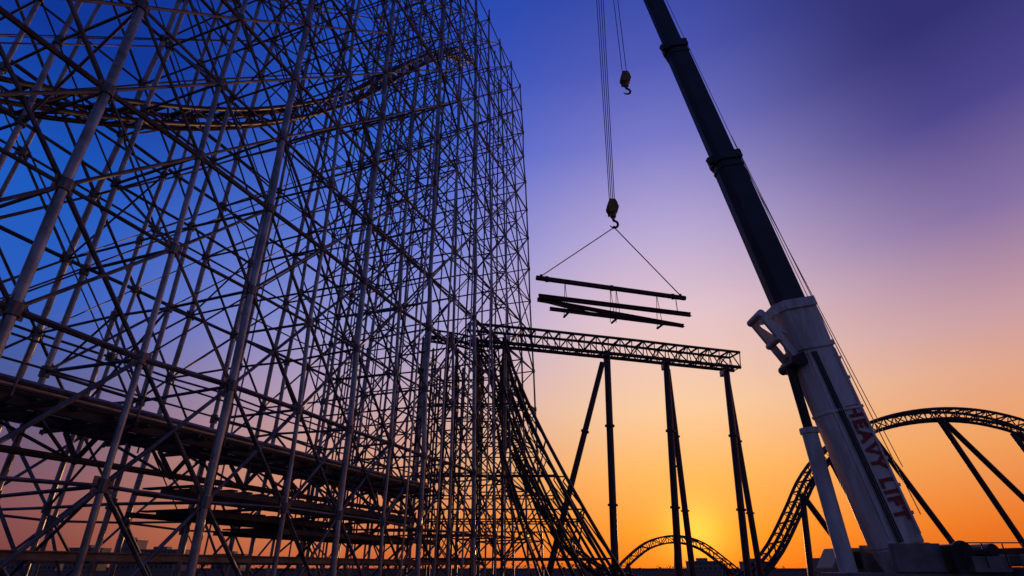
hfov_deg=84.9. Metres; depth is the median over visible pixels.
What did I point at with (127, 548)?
windows
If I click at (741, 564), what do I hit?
office building
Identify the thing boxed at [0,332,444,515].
roller coaster track
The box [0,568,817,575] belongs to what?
ground
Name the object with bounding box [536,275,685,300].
spreader beam
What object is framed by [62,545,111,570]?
office building
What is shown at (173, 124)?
roller coaster track
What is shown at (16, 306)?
couplers
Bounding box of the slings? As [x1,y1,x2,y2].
[540,226,681,326]
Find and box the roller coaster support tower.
[404,337,625,575]
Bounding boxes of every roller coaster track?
[0,47,472,130]
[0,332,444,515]
[431,329,638,575]
[467,323,763,575]
[606,535,740,575]
[734,407,1023,575]
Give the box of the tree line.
[5,563,1023,570]
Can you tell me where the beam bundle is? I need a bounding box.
[537,294,691,328]
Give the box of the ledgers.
[0,0,539,543]
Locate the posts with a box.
[0,0,543,575]
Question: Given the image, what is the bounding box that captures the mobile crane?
[596,0,1023,575]
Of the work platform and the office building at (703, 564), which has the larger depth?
the office building at (703, 564)
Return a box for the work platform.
[125,452,435,545]
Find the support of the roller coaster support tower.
on the ground
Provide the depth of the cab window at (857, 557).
15.28 m
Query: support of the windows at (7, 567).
in the office building at (42, 567)
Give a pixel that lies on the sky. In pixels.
(882, 141)
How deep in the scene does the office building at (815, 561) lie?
304.45 m
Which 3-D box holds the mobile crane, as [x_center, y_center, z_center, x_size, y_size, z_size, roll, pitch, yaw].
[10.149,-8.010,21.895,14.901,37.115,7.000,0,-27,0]
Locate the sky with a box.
[0,0,1023,567]
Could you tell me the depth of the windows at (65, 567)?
358.10 m
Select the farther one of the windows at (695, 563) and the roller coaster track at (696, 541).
the windows at (695, 563)
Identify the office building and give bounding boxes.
[5,564,63,570]
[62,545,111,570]
[108,537,147,570]
[129,547,189,570]
[210,551,247,570]
[685,558,722,570]
[738,558,771,570]
[813,558,819,570]
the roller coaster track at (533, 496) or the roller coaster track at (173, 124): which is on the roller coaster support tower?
the roller coaster track at (533, 496)
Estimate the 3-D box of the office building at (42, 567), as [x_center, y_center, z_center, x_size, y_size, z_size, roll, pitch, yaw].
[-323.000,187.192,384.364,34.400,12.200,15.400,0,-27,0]
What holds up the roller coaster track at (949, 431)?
on the ground
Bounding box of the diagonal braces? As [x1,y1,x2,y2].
[0,0,541,575]
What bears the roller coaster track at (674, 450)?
on the ground
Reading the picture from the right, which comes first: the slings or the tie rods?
the slings
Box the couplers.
[0,0,543,544]
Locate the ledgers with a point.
(38, 38)
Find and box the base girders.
[0,549,483,565]
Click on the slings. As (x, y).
(610, 289)
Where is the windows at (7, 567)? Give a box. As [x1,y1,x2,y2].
[6,566,54,568]
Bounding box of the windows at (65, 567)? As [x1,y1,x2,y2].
[64,549,93,568]
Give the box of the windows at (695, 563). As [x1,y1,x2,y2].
[695,563,721,568]
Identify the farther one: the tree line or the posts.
the tree line
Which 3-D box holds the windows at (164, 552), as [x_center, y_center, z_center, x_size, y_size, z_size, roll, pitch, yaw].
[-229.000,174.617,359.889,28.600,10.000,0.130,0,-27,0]
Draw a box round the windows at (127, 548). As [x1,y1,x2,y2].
[116,541,128,568]
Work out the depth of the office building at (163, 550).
361.44 m
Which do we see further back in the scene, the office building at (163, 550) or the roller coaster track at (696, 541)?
the office building at (163, 550)
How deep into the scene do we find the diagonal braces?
25.27 m
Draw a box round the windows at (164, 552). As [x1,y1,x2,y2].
[131,551,174,567]
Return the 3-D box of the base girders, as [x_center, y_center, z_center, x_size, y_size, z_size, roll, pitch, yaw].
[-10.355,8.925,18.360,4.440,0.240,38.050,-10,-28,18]
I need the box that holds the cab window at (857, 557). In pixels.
[853,552,863,567]
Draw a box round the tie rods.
[0,0,523,575]
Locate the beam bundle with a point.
(559, 301)
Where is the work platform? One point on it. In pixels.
(305, 530)
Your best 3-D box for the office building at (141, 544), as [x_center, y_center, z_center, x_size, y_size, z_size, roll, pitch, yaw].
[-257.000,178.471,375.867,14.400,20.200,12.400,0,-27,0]
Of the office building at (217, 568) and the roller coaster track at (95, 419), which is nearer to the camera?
the roller coaster track at (95, 419)

